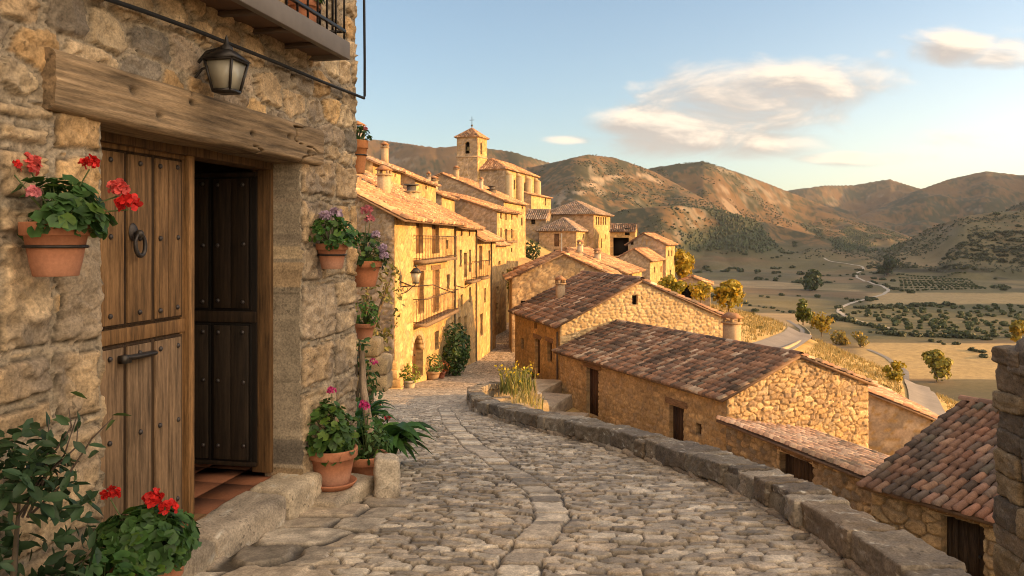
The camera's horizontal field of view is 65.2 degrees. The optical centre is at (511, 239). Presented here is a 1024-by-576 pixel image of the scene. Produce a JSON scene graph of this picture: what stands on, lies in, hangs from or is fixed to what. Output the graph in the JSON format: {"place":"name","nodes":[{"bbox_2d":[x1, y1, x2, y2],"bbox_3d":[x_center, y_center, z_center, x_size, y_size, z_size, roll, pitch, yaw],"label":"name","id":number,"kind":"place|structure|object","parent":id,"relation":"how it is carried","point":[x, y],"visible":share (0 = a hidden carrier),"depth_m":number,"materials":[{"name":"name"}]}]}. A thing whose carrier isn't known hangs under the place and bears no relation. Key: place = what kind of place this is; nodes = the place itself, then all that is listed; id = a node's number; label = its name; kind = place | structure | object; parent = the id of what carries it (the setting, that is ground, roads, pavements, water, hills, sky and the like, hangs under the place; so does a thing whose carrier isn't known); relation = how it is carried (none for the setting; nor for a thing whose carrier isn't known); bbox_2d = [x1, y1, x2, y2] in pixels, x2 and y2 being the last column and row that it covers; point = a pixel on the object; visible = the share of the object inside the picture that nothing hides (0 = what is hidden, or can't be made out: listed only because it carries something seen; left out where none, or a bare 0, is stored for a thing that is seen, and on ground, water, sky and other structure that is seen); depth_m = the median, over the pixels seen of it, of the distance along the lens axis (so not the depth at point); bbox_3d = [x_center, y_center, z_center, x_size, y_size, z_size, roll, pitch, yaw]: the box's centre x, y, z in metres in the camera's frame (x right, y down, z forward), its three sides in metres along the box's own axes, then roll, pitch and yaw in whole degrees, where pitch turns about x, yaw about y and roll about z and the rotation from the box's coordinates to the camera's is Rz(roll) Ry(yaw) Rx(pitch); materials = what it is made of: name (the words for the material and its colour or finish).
{"place":"outdoors","nodes":[
{"label":"outdoors","id":0,"kind":"place"},
{"bbox_2d":[500,398,548,410],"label":"earth bank","id":1,"kind":"structure","parent":0,"point":[545,405],"depth_m":20.54,"materials":[{"name":"soil"}]},
{"bbox_2d":[510,385,544,409],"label":"wild weeds","id":2,"kind":"object","parent":1,"relation":"on","point":[527,400],"visible":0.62,"depth_m":18.69,"materials":[{"name":"yellow plant"}]},
{"bbox_2d":[195,322,857,575],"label":"street","id":3,"kind":"structure","parent":0,"point":[480,495],"depth_m":4.82,"materials":[{"name":"grey stone"}]},
{"bbox_2d":[0,418,102,575],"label":"rose shrub","id":4,"kind":"object","parent":3,"relation":"on","point":[21,481],"visible":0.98,"depth_m":2.73,"materials":[{"name":"green plant"}]},
{"bbox_2d":[17,391,130,517],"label":"rose twigs","id":5,"kind":"object","parent":4,"relation":"attached to","point":[52,458],"visible":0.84,"depth_m":2.78,"materials":[{"name":"green plant"}]},
{"bbox_2d":[55,545,153,575],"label":"potted geranium","id":6,"kind":"object","parent":3,"relation":"on","point":[123,568],"visible":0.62,"depth_m":2.97,"materials":[{"name":"plant"}]},
{"bbox_2d":[88,485,201,575],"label":"potted geranium","id":7,"kind":"object","parent":3,"relation":"on","point":[152,536],"visible":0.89,"depth_m":3.13,"materials":[{"name":"plant"}]},
{"bbox_2d":[314,473,373,507],"bbox_3d":[-1.200,1.754,5.418,0.408,0.219,0.612,0,0,19],"label":"stone step","id":8,"kind":"object","parent":3,"relation":"on","point":[361,488],"visible":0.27,"depth_m":5.27,"materials":[{"name":"beige stone"}]},
{"bbox_2d":[305,386,358,491],"bbox_3d":[-1.237,1.315,5.378,0.411,0.675,0.414,0,0,0],"label":"potted geranium","id":9,"kind":"object","parent":8,"relation":"on","point":[333,454],"visible":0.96,"depth_m":5.27,"materials":[{"name":"plant"}]},
{"bbox_2d":[359,351,373,433],"bbox_3d":[-1.162,1.383,6.385,0.088,0.974,0.297,0,0,-37],"label":"driftwood pole","id":10,"kind":"object","parent":3,"relation":"on","point":[363,384],"visible":0.54,"depth_m":6.43,"materials":[{"name":"brown wood"}]},
{"bbox_2d":[349,399,391,475],"bbox_3d":[-1.069,1.477,5.859,0.356,0.650,0.380,0,0,-21],"label":"potted geranium","id":11,"kind":"object","parent":3,"relation":"on","point":[363,463],"visible":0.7,"depth_m":5.77,"materials":[{"name":"plant"}]},
{"bbox_2d":[355,336,392,417],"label":"garden wall","id":12,"kind":"structure","parent":3,"relation":"on","point":[375,348],"depth_m":9.20,"materials":[{"name":"stone"}]},
{"bbox_2d":[355,300,380,339],"bbox_3d":[-1.716,0.939,9.345,0.407,0.462,0.351,0,0,37],"label":"potted basil","id":13,"kind":"object","parent":12,"relation":"on","point":[364,328],"visible":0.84,"depth_m":9.27,"materials":[{"name":"plant"}]},
{"bbox_2d":[355,400,395,429],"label":"strap leaf plant","id":14,"kind":"object","parent":3,"relation":"on","point":[377,410],"visible":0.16,"depth_m":6.78,"materials":[{"name":"green plant"}]},
{"bbox_2d":[373,452,400,497],"bbox_3d":[-0.870,1.654,5.552,0.192,0.336,0.218,0,0,-12],"label":"stone bollard","id":15,"kind":"object","parent":3,"relation":"on","point":[387,475],"visible":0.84,"depth_m":5.46,"materials":[{"name":"beige stone"}]},
{"bbox_2d":[356,418,436,461],"bbox_3d":[-1.102,1.697,6.486,0.856,0.465,1.038,0,0,37],"label":"strap leaf plant","id":16,"kind":"object","parent":3,"relation":"on","point":[402,434],"visible":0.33,"depth_m":6.42,"materials":[{"name":"green plant"}]},
{"bbox_2d":[399,363,420,387],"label":"potted shrub","id":17,"kind":"object","parent":3,"relation":"on","point":[409,381],"visible":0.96,"depth_m":29.34,"materials":[{"name":"green plant"}]},
{"bbox_2d":[426,353,442,379],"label":"potted shrub","id":18,"kind":"object","parent":3,"relation":"on","point":[433,372],"visible":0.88,"depth_m":35.29,"materials":[{"name":"green plant"}]},
{"bbox_2d":[434,360,449,378],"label":"potted shrub","id":19,"kind":"object","parent":3,"relation":"on","point":[442,374],"visible":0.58,"depth_m":36.47,"materials":[{"name":"green plant"}]},
{"bbox_2d":[441,320,470,375],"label":"climbing shrub","id":20,"kind":"object","parent":3,"relation":"on","point":[459,354],"visible":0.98,"depth_m":38.43,"materials":[{"name":"green plant"}]},
{"bbox_2d":[494,361,538,396],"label":"wild weeds","id":21,"kind":"object","parent":3,"relation":"on","point":[509,386],"visible":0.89,"depth_m":21.16,"materials":[{"name":"green plant"}]},
{"bbox_2d":[466,381,970,575],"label":"parapet","id":22,"kind":"structure","parent":3,"relation":"on","point":[861,543],"depth_m":5.11,"materials":[{"name":"stone"}]},
{"bbox_2d":[355,0,1023,190],"label":"sky","id":23,"kind":"structure","parent":0,"point":[787,95],"materials":[{"name":"blue"}]},
{"bbox_2d":[367,140,1023,422],"bbox_3d":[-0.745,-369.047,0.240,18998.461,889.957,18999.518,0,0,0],"label":"terrain","id":24,"kind":"structure","parent":0,"point":[898,207],"depth_m":1933.32,"materials":[{"name":"brown soil"}]},
{"bbox_2d":[0,0,358,575],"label":"old house","id":25,"kind":"structure","parent":24,"relation":"on","point":[196,318],"depth_m":4.19,"materials":[{"name":"stone"}]},
{"bbox_2d":[11,152,142,276],"bbox_3d":[-1.665,-0.073,3.014,0.410,0.516,0.392,0,0,37],"label":"hanging geranium","id":26,"kind":"object","parent":25,"relation":"attached to","point":[54,234],"visible":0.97,"depth_m":2.92,"materials":[{"name":"plant"}]},
{"bbox_2d":[99,142,193,521],"bbox_3d":[-1.850,0.520,3.898,0.130,1.960,0.975,0,0,12],"label":"door","id":27,"kind":"structure","parent":25,"relation":"in","point":[147,267],"depth_m":4.02,"materials":[{"name":"brown wood"}]},
{"bbox_2d":[194,35,251,94],"bbox_3d":[-1.503,-0.889,4.059,0.299,0.296,0.179,0,0,12],"label":"wall lantern","id":28,"kind":"object","parent":25,"relation":"attached to","point":[226,63],"depth_m":4.00,"materials":[{"name":"metal"}]},
{"bbox_2d":[194,172,257,466],"bbox_3d":[-2.073,0.515,5.269,0.853,1.910,0.080,0,0,11],"label":"door","id":29,"kind":"structure","parent":25,"relation":"in","point":[225,204],"depth_m":5.21,"materials":[{"name":"brown wood"}]},
{"bbox_2d":[104,0,365,98],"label":"cable","id":30,"kind":"object","parent":25,"relation":"attached to","point":[157,16],"visible":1,"depth_m":4.53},
{"bbox_2d":[288,0,324,21],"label":"potted geranium","id":31,"kind":"object","parent":25,"relation":"on","point":[302,11],"visible":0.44,"depth_m":4.90,"materials":[{"name":"ceramic"}]},
{"bbox_2d":[308,207,360,268],"bbox_3d":[-1.212,0.007,5.369,0.389,0.459,0.362,0,0,0],"label":"hanging geranium","id":32,"kind":"object","parent":25,"relation":"attached to","point":[331,254],"visible":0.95,"depth_m":5.30,"materials":[{"name":"plant"}]},
{"bbox_2d":[355,126,371,173],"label":"hanging geranium","id":33,"kind":"object","parent":25,"relation":"attached to","point":[361,151],"visible":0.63,"depth_m":6.30,"materials":[{"name":"ceramic"}]},
{"bbox_2d":[355,205,388,286],"bbox_3d":[-1.206,0.045,6.548,0.413,0.669,0.423,0,0,0],"label":"hanging geranium","id":34,"kind":"object","parent":25,"relation":"attached to","point":[367,268],"visible":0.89,"depth_m":6.48,"materials":[{"name":"plant"}]},
{"bbox_2d":[355,337,384,415],"bbox_3d":[-1.743,1.655,8.727,0.698,1.305,0.534,0,0,0],"label":"flowering vine","id":35,"kind":"object","parent":24,"relation":"on","point":[370,380],"visible":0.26,"depth_m":8.78,"materials":[{"name":"green plant"}]},
{"bbox_2d":[355,394,391,423],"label":"ground shrub","id":36,"kind":"object","parent":24,"relation":"on","point":[386,418],"visible":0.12,"depth_m":8.27,"materials":[{"name":"green plant"}]},
{"bbox_2d":[357,120,400,181],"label":"stone house","id":37,"kind":"structure","parent":24,"relation":"on","point":[372,164],"depth_m":47.75,"materials":[{"name":"stone"}]},
{"bbox_2d":[355,237,404,351],"bbox_3d":[-3.895,1.651,21.471,2.024,3.494,1.225,0,0,0],"label":"ivy plant","id":38,"kind":"object","parent":24,"relation":"on","point":[384,298],"visible":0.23,"depth_m":21.43,"materials":[{"name":"green plant"}]},
{"bbox_2d":[364,170,402,187],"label":"stone house","id":39,"kind":"structure","parent":24,"relation":"on","point":[368,173],"depth_m":44.87,"materials":[{"name":"stone"}]},
{"bbox_2d":[389,360,403,388],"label":"stone buttress","id":40,"kind":"structure","parent":24,"relation":"on","point":[397,382],"depth_m":28.40,"materials":[{"name":"beige stone"}]},
{"bbox_2d":[394,169,409,187],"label":"stone house","id":41,"kind":"structure","parent":24,"relation":"on","point":[397,177],"depth_m":57.13,"materials":[{"name":"stone"}]},
{"bbox_2d":[355,165,466,385],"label":"stone house","id":42,"kind":"structure","parent":24,"relation":"on","point":[419,233],"depth_m":33.72,"materials":[{"name":"beige stone"}]},
{"bbox_2d":[401,265,421,293],"bbox_3d":[-3.909,1.530,30.759,0.825,1.147,0.400,0,0,7],"label":"street lantern","id":43,"kind":"object","parent":42,"relation":"attached to","point":[415,273],"visible":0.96,"depth_m":30.62,"materials":[{"name":"metal"}]},
{"bbox_2d":[412,343,415,376],"bbox_3d":[-4.318,4.920,33.655,0.115,1.867,2.007,0,0,7],"label":"door","id":44,"kind":"structure","parent":42,"relation":"in","point":[414,349],"depth_m":34.57,"materials":[{"name":"brown wood"}]},
{"bbox_2d":[380,141,441,202],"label":"stone house","id":45,"kind":"structure","parent":24,"relation":"on","point":[426,188],"depth_m":59.49,"materials":[{"name":"stone"}]},
{"bbox_2d":[395,184,485,366],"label":"stone house","id":46,"kind":"structure","parent":24,"relation":"on","point":[467,279],"depth_m":45.48,"materials":[{"name":"beige stone"}]},
{"bbox_2d":[426,171,458,211],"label":"stone house","id":47,"kind":"structure","parent":24,"relation":"on","point":[444,200],"depth_m":67.96,"materials":[{"name":"ceramic"}]},
{"bbox_2d":[431,175,522,307],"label":"stone house","id":48,"kind":"structure","parent":24,"relation":"on","point":[500,220],"depth_m":73.61,"materials":[{"name":"beige stone"}]},
{"bbox_2d":[431,165,528,257],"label":"stone house","id":49,"kind":"structure","parent":24,"relation":"on","point":[454,182],"depth_m":87.67,"materials":[{"name":"ceramic"}]},
{"bbox_2d":[477,229,505,359],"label":"stone house","id":50,"kind":"structure","parent":24,"relation":"on","point":[487,240],"depth_m":52.35,"materials":[{"name":"beige stone"}]},
{"bbox_2d":[496,241,511,334],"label":"stone house","id":51,"kind":"structure","parent":24,"relation":"on","point":[501,294],"depth_m":66.57,"materials":[{"name":"beige stone"}]},
{"bbox_2d":[479,158,540,201],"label":"church","id":52,"kind":"structure","parent":24,"relation":"on","point":[511,180],"depth_m":137.40,"materials":[{"name":"stone"}]},
{"bbox_2d":[454,125,489,182],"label":"bell tower","id":53,"kind":"structure","parent":52,"relation":"on","point":[471,157],"depth_m":136.37,"materials":[{"name":"stone"}]},
{"bbox_2d":[525,240,540,259],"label":"garden tree","id":54,"kind":"object","parent":24,"relation":"on","point":[530,249],"visible":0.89,"depth_m":98.61,"materials":[{"name":"green plant"}]},
{"bbox_2d":[524,191,552,221],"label":"stone house","id":55,"kind":"structure","parent":24,"relation":"on","point":[535,201],"depth_m":144.04,"materials":[{"name":"stone"}]},
{"bbox_2d":[525,209,552,241],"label":"stone house","id":56,"kind":"structure","parent":24,"relation":"on","point":[535,219],"depth_m":118.84,"materials":[{"name":"stone"}]},
{"bbox_2d":[502,233,613,351],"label":"stone house","id":57,"kind":"structure","parent":24,"relation":"on","point":[529,280],"depth_m":54.10,"materials":[{"name":"stone"}]},
{"bbox_2d":[532,379,588,416],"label":"terrace steps","id":58,"kind":"structure","parent":24,"relation":"on","point":[550,390],"depth_m":33.64,"materials":[{"name":"stone"}]},
{"bbox_2d":[535,217,589,251],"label":"stone house","id":59,"kind":"structure","parent":24,"relation":"on","point":[571,231],"depth_m":116.38,"materials":[{"name":"beige stone"}]},
{"bbox_2d":[509,240,645,276],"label":"stone house","id":60,"kind":"structure","parent":24,"relation":"on","point":[619,265],"depth_m":74.58,"materials":[{"name":"tile"}]},
{"bbox_2d":[551,200,614,254],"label":"stone house","id":61,"kind":"structure","parent":24,"relation":"on","point":[595,221],"depth_m":122.51,"materials":[{"name":"stone"}]},
{"bbox_2d":[565,249,620,273],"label":"stone house","id":62,"kind":"structure","parent":24,"relation":"on","point":[603,266],"depth_m":60.54,"materials":[{"name":"tile"}]},
{"bbox_2d":[507,270,736,379],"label":"stone house","id":63,"kind":"structure","parent":24,"relation":"on","point":[564,310],"depth_m":39.04,"materials":[{"name":"brown stone"}]},
{"bbox_2d":[538,340,539,372],"bbox_3d":[1.496,5.956,40.849,0.115,1.815,0.928,0,0,-15],"label":"door","id":64,"kind":"structure","parent":63,"relation":"in","point":[538,340],"depth_m":41.21,"materials":[{"name":"brown wood"}]},
{"bbox_2d":[609,223,637,256],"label":"open barn","id":65,"kind":"structure","parent":24,"relation":"on","point":[621,234],"depth_m":118.81,"materials":[{"name":"stone"}]},
{"bbox_2d":[615,247,666,282],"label":"stone house","id":66,"kind":"structure","parent":24,"relation":"on","point":[649,260],"depth_m":89.48,"materials":[{"name":"stone"}]},
{"bbox_2d":[624,232,677,285],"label":"stone house","id":67,"kind":"structure","parent":24,"relation":"on","point":[662,246],"depth_m":97.49,"materials":[{"name":"stone"}]},
{"bbox_2d":[657,274,687,293],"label":"tree","id":68,"kind":"object","parent":24,"relation":"on","point":[672,283],"visible":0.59,"depth_m":87.67,"materials":[{"name":"green plant"}]},
{"bbox_2d":[675,248,695,278],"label":"tree","id":69,"kind":"object","parent":24,"relation":"on","point":[683,268],"visible":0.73,"depth_m":103.37,"materials":[{"name":"yellow plant"}]},
{"bbox_2d":[677,274,713,306],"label":"cart shed","id":70,"kind":"structure","parent":24,"relation":"on","point":[691,279],"depth_m":96.55,"materials":[{"name":"ceramic"}]},
{"bbox_2d":[688,281,713,302],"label":"tree","id":71,"kind":"object","parent":24,"relation":"on","point":[700,291],"visible":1,"depth_m":91.61,"materials":[{"name":"yellow plant"}]},
{"bbox_2d":[551,312,877,450],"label":"stone house","id":72,"kind":"structure","parent":24,"relation":"on","point":[680,385],"depth_m":28.52,"materials":[{"name":"brown stone"}]},
{"bbox_2d":[590,368,598,415],"bbox_3d":[3.620,6.504,34.223,0.115,2.034,1.070,0,0,-23],"label":"door","id":73,"kind":"structure","parent":72,"relation":"in","point":[594,382],"depth_m":34.41,"materials":[{"name":"brown wood"}]},
{"bbox_2d":[673,406,683,440],"bbox_3d":[6.046,6.698,28.585,0.115,1.559,0.899,0,0,-23],"label":"door","id":74,"kind":"structure","parent":72,"relation":"in","point":[678,428],"depth_m":28.75,"materials":[{"name":"brown wood"}]},
{"bbox_2d":[712,279,745,311],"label":"walnut tree","id":75,"kind":"object","parent":24,"relation":"on","point":[729,292],"visible":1,"depth_m":98.79,"materials":[{"name":"yellow plant"}]},
{"bbox_2d":[554,201,909,253],"bbox_3d":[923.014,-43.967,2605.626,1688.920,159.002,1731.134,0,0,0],"label":"pine wood","id":76,"kind":"object","parent":24,"relation":"on","point":[838,242],"visible":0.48,"depth_m":2012.23,"materials":[{"name":"green plant"}]},
{"bbox_2d":[526,154,1023,272],"bbox_3d":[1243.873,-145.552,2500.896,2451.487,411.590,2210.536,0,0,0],"label":"scrub","id":77,"kind":"object","parent":24,"relation":"on","point":[904,242],"visible":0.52,"depth_m":1907.59,"materials":[{"name":"green plant"}]},
{"bbox_2d":[781,323,810,349],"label":"road wall","id":78,"kind":"structure","parent":24,"relation":"on","point":[791,345],"depth_m":78.33,"materials":[{"name":"beige stone"}]},
{"bbox_2d":[716,415,888,514],"bbox_3d":[9.449,8.501,23.073,3.852,5.798,7.100,0,0,-17],"label":"lean to","id":79,"kind":"object","parent":24,"relation":"on","point":[837,467],"visible":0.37,"depth_m":22.86,"materials":[{"name":"stone"}]},
{"bbox_2d":[786,454,813,481],"bbox_3d":[8.177,6.543,22.488,0.115,0.916,1.497,0,0,-17],"label":"door","id":80,"kind":"structure","parent":79,"relation":"in","point":[801,469],"depth_m":22.64,"materials":[{"name":"brown wood"}]},
{"bbox_2d":[795,298,813,324],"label":"poplar tree","id":81,"kind":"object","parent":24,"relation":"on","point":[803,313],"visible":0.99,"depth_m":111.66,"materials":[{"name":"green plant"}]},
{"bbox_2d":[800,269,823,290],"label":"tree","id":82,"kind":"object","parent":24,"relation":"on","point":[811,278],"visible":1,"depth_m":1092.99,"materials":[{"name":"green plant"}]},
{"bbox_2d":[809,311,834,336],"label":"tree","id":83,"kind":"object","parent":24,"relation":"on","point":[823,322],"visible":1,"depth_m":105.73,"materials":[{"name":"yellow plant"}]},
{"bbox_2d":[710,302,957,422],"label":"dry grass","id":84,"kind":"structure","parent":24,"relation":"on","point":[754,323],"depth_m":88.81,"materials":[{"name":"yellow plant"}]},
{"bbox_2d":[829,330,850,344],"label":"tree","id":85,"kind":"object","parent":24,"relation":"on","point":[840,338],"visible":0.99,"depth_m":512.19,"materials":[{"name":"green plant"}]},
{"bbox_2d":[843,317,855,322],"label":"field bush","id":86,"kind":"object","parent":24,"relation":"on","point":[851,319],"visible":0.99,"depth_m":642.53,"materials":[{"name":"green plant"}]},
{"bbox_2d":[850,331,869,346],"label":"tree","id":87,"kind":"object","parent":24,"relation":"on","point":[859,338],"visible":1,"depth_m":498.81,"materials":[{"name":"green plant"}]},
{"bbox_2d":[877,254,901,275],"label":"tree","id":88,"kind":"object","parent":24,"relation":"on","point":[889,264],"visible":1,"depth_m":1446.94,"materials":[{"name":"green plant"}]},
{"bbox_2d":[886,329,897,335],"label":"field bush","id":89,"kind":"object","parent":24,"relation":"on","point":[893,332],"visible":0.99,"depth_m":549.13,"materials":[{"name":"green plant"}]},
{"bbox_2d":[882,360,906,382],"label":"tree","id":90,"kind":"object","parent":24,"relation":"on","point":[895,374],"visible":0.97,"depth_m":80.67,"materials":[{"name":"yellow plant"}]},
{"bbox_2d":[895,331,905,336],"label":"field bush","id":91,"kind":"object","parent":24,"relation":"on","point":[900,333],"visible":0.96,"depth_m":544.31,"materials":[{"name":"green plant"}]},
{"bbox_2d":[868,383,938,455],"bbox_3d":[15.664,9.086,34.289,2.982,6.627,6.300,0,0,8],"label":"lean to","id":92,"kind":"object","parent":24,"relation":"on","point":[896,421],"visible":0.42,"depth_m":31.36,"materials":[{"name":"stone"}]},
{"bbox_2d":[866,349,945,418],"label":"footpath","id":93,"kind":"structure","parent":24,"relation":"on","point":[925,397],"depth_m":75.51,"materials":[{"name":"beige soil"}]},
{"bbox_2d":[910,302,921,306],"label":"field bush","id":94,"kind":"object","parent":24,"relation":"on","point":[913,304],"visible":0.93,"depth_m":854.43,"materials":[{"name":"green plant"}]},
{"bbox_2d":[856,395,999,575],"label":"barn","id":95,"kind":"structure","parent":24,"relation":"on","point":[934,484],"depth_m":15.28,"materials":[{"name":"tile"}]},
{"bbox_2d":[947,516,984,575],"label":"door","id":96,"kind":"structure","parent":95,"relation":"in","point":[965,539],"depth_m":14.54,"materials":[{"name":"brown wood"}]},
{"bbox_2d":[924,332,935,336],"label":"field bush","id":97,"kind":"object","parent":24,"relation":"on","point":[931,334],"visible":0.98,"depth_m":545.24,"materials":[{"name":"green plant"}]},
{"bbox_2d":[921,349,953,381],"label":"tree","id":98,"kind":"object","parent":24,"relation":"on","point":[938,362],"visible":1,"depth_m":385.07,"materials":[{"name":"green plant"}]},
{"bbox_2d":[949,332,961,337],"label":"field bush","id":99,"kind":"object","parent":24,"relation":"on","point":[954,334],"visible":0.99,"depth_m":540.44,"materials":[{"name":"green plant"}]},
{"bbox_2d":[964,332,975,338],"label":"field bush","id":100,"kind":"object","parent":24,"relation":"on","point":[969,335],"visible":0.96,"depth_m":536.18,"materials":[{"name":"green plant"}]},
{"bbox_2d":[980,336,992,339],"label":"field bush","id":101,"kind":"object","parent":24,"relation":"on","point":[985,338],"visible":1,"depth_m":523.65,"materials":[{"name":"green plant"}]},
{"bbox_2d":[999,320,1007,325],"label":"olive tree","id":102,"kind":"object","parent":24,"relation":"on","point":[1003,323],"visible":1,"depth_m":614.54,"materials":[{"name":"green plant"}]},
{"bbox_2d":[991,337,1023,575],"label":"stone pillar","id":103,"kind":"structure","parent":24,"relation":"on","point":[1008,504],"depth_m":6.47,"materials":[{"name":"brown stone"}]},
{"bbox_2d":[1008,320,1023,341],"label":"tree","id":104,"kind":"object","parent":24,"relation":"on","point":[1016,328],"visible":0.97,"depth_m":129.51,"materials":[{"name":"yellow plant"}]},
{"bbox_2d":[752,320,811,349],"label":"hill road","id":105,"kind":"structure","parent":0,"point":[788,335],"depth_m":86.43,"materials":[{"name":"grey asphalt"}]},
{"bbox_2d":[824,258,889,327],"bbox_3d":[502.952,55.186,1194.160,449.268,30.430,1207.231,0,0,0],"label":"valley road","id":106,"kind":"structure","parent":0,"point":[847,304],"depth_m":1022.47,"materials":[{"name":"beige soil"}]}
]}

